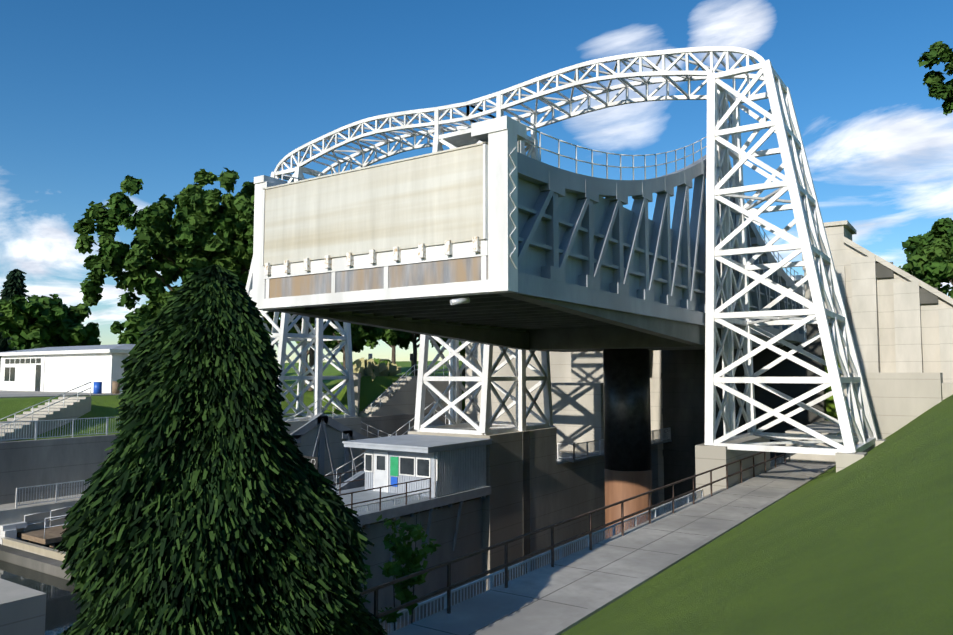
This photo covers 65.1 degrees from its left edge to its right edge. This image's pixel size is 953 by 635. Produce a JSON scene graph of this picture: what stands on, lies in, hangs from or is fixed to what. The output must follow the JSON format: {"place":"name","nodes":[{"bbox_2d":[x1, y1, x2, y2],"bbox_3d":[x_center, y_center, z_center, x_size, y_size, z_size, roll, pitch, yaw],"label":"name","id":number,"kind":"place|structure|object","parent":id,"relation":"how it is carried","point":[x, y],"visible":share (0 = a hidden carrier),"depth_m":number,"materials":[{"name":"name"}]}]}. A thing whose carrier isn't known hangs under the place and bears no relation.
{"place":"outdoors","nodes":[
{"label":"outdoors","id":0,"kind":"place"},
{"bbox_2d":[0,560,80,634],"bbox_3d":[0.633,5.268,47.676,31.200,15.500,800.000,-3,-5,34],"label":"canal water","id":1,"kind":"structure","parent":0,"point":[62,612],"depth_m":30.62,"materials":[{"name":"black liquid"}]},
{"bbox_2d":[0,357,952,634],"bbox_3d":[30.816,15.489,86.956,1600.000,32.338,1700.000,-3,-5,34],"label":"ground","id":2,"kind":"structure","parent":0,"point":[864,545],"depth_m":11.81,"materials":[{"name":"green plant"}]},
{"bbox_2d":[0,269,28,366],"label":"spruce tree","id":3,"kind":"object","parent":2,"relation":"on","point":[14,284],"visible":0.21,"depth_m":129.62,"materials":[{"name":"green plant"}]},
{"bbox_2d":[0,294,100,349],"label":"tree","id":4,"kind":"object","parent":2,"relation":"on","point":[36,321],"visible":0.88,"depth_m":115.23,"materials":[{"name":"green plant"}]},
{"bbox_2d":[0,344,135,392],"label":"service building","id":5,"kind":"structure","parent":2,"relation":"on","point":[59,369],"depth_m":65.84,"materials":[{"name":"white paint"}]},
{"bbox_2d":[110,302,168,343],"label":"tree","id":6,"kind":"object","parent":2,"relation":"on","point":[133,324],"visible":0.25,"depth_m":120.81,"materials":[{"name":"green plant"}]},
{"bbox_2d":[73,167,279,320],"bbox_3d":[-22.608,-2.785,62.414,17.866,19.210,15.998,0,-4,-5],"label":"tree","id":7,"kind":"object","parent":2,"relation":"on","point":[184,242],"visible":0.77,"depth_m":58.73,"materials":[{"name":"green plant"}]},
{"bbox_2d":[53,264,387,634],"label":"cedar tree","id":8,"kind":"object","parent":2,"relation":"on","point":[209,502],"visible":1,"depth_m":11.77,"materials":[{"name":"green plant"}]},
{"bbox_2d":[266,312,331,384],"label":"tree","id":9,"kind":"object","parent":2,"relation":"on","point":[279,322],"visible":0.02,"depth_m":113.43,"materials":[{"name":"green plant"}]},
{"bbox_2d":[246,283,385,390],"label":"tree","id":10,"kind":"object","parent":2,"relation":"on","point":[370,330],"depth_m":75.37,"materials":[{"name":"green plant"}]},
{"bbox_2d":[313,324,369,379],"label":"tree","id":11,"kind":"object","parent":2,"relation":"on","point":[359,345],"visible":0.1,"depth_m":93.34,"materials":[{"name":"green plant"}]},
{"bbox_2d":[303,354,412,469],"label":"signs","id":12,"kind":"object","parent":2,"relation":"on","point":[314,460],"visible":0.33,"depth_m":51.31,"materials":[{"name":"white paint"}]},
{"bbox_2d":[353,357,401,380],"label":"hedge","id":13,"kind":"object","parent":2,"relation":"on","point":[373,368],"depth_m":69.77,"materials":[{"name":"green plant"}]},
{"bbox_2d":[365,328,395,363],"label":"tree","id":14,"kind":"object","parent":2,"relation":"on","point":[371,342],"depth_m":109.35,"materials":[{"name":"green plant"}]},
{"bbox_2d":[381,328,446,375],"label":"tree","id":15,"kind":"object","parent":2,"relation":"on","point":[401,339],"visible":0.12,"depth_m":91.98,"materials":[{"name":"green plant"}]},
{"bbox_2d":[441,337,464,375],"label":"tree","id":16,"kind":"object","parent":2,"relation":"on","point":[462,352],"depth_m":81.23,"materials":[{"name":"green plant"}]},
{"bbox_2d":[0,220,952,634],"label":"concrete structure","id":17,"kind":"object","parent":2,"relation":"on","point":[900,326],"visible":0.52,"depth_m":45.91,"materials":[{"name":"grey concrete"}]},
{"bbox_2d":[17,515,67,548],"bbox_3d":[-22.654,11.111,37.443,3.335,5.300,18.383,-3,-5,34],"label":"timber dock","id":18,"kind":"object","parent":17,"relation":"on","point":[51,535],"visible":0.12,"depth_m":37.59,"materials":[{"name":"brown wood"}]},
{"bbox_2d":[93,381,119,393],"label":"barrels and bins","id":19,"kind":"object","parent":17,"relation":"on","point":[97,388],"visible":0.85,"depth_m":59.15,"materials":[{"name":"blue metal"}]},
{"bbox_2d":[0,399,464,560],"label":"lowered chamber","id":20,"kind":"object","parent":17,"relation":"in","point":[8,536],"visible":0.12,"depth_m":53.52,"materials":[{"name":"grey paint"}]},
{"bbox_2d":[360,564,372,602],"bbox_3d":[-2.936,6.025,15.048,1.699,3.063,2.667,-3,-5,34],"label":"sapling","id":21,"kind":"object","parent":17,"relation":"on","point":[367,576],"visible":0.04,"depth_m":15.54,"materials":[{"name":"green plant"}]},
{"bbox_2d":[0,365,785,632],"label":"metal railings","id":22,"kind":"object","parent":17,"relation":"on","point":[582,447],"visible":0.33,"depth_m":38.16,"materials":[{"name":"metal"}]},
{"bbox_2d":[376,514,440,630],"bbox_3d":[-1.556,6.131,16.944,1.539,3.142,2.051,0,-4,-5],"label":"sapling","id":23,"kind":"object","parent":17,"relation":"on","point":[404,553],"visible":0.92,"depth_m":16.72,"materials":[{"name":"green plant"}]},
{"bbox_2d":[336,434,491,561],"bbox_3d":[-6.225,9.335,36.763,5.950,5.762,16.800,-3,-5,34],"label":"control cabin","id":24,"kind":"object","parent":17,"relation":"on","point":[453,468],"visible":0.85,"depth_m":39.42,"materials":[{"name":"white metal"}]},
{"bbox_2d":[324,469,430,513],"bbox_3d":[-7.388,8.409,34.716,5.050,1.075,12.050,-3,-5,34],"label":"deck railing","id":25,"kind":"object","parent":24,"relation":"on","point":[351,493],"visible":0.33,"depth_m":36.08,"materials":[{"name":"metal"}]},
{"bbox_2d":[252,116,806,351],"bbox_3d":[8.545,-4.048,42.987,11.255,11.770,44.040,-3,-5,34],"label":"boat lift caisson","id":26,"kind":"object","parent":17,"relation":"on","point":[494,237],"visible":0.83,"depth_m":26.22,"materials":[{"name":"grey paint"}]},
{"bbox_2d":[246,46,877,454],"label":"lift lock towers","id":27,"kind":"structure","parent":17,"relation":"on","point":[854,410],"depth_m":40.71,"materials":[{"name":"white metal"}]},
{"bbox_2d":[360,444,785,618],"bbox_3d":[-3.419,5.693,12.508,0.060,1.130,77.560,-3,-5,34],"label":"railing","id":28,"kind":"object","parent":17,"relation":"on","point":[448,588],"visible":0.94,"depth_m":20.21,"materials":[{"name":"black metal"}]},
{"bbox_2d":[603,349,651,538],"bbox_3d":[8.530,10.944,41.860,3.800,18.300,3.800,-3,-5,34],"label":"hydraulic ram","id":29,"kind":"object","parent":17,"relation":"on","point":[627,429],"visible":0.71,"depth_m":41.16,"materials":[{"name":"black glossy metal"},{"name":"copper-brown metal"}]},
{"bbox_2d":[898,217,952,294],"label":"tree","id":30,"kind":"object","parent":2,"relation":"on","point":[920,251],"visible":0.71,"depth_m":78.40,"materials":[{"name":"green plant"}]},
{"bbox_2d":[917,41,952,115],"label":"tree","id":31,"kind":"object","parent":2,"relation":"on","point":[933,80],"visible":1,"depth_m":23.12,"materials":[{"name":"green plant"}]},
{"bbox_2d":[923,227,952,298],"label":"tree","id":32,"kind":"object","parent":2,"relation":"on","point":[943,268],"visible":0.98,"depth_m":63.62,"materials":[{"name":"green plant"}]},
{"bbox_2d":[0,0,952,362],"label":"sky","id":33,"kind":"structure","parent":0,"point":[94,94],"materials":[{"name":"blue"}]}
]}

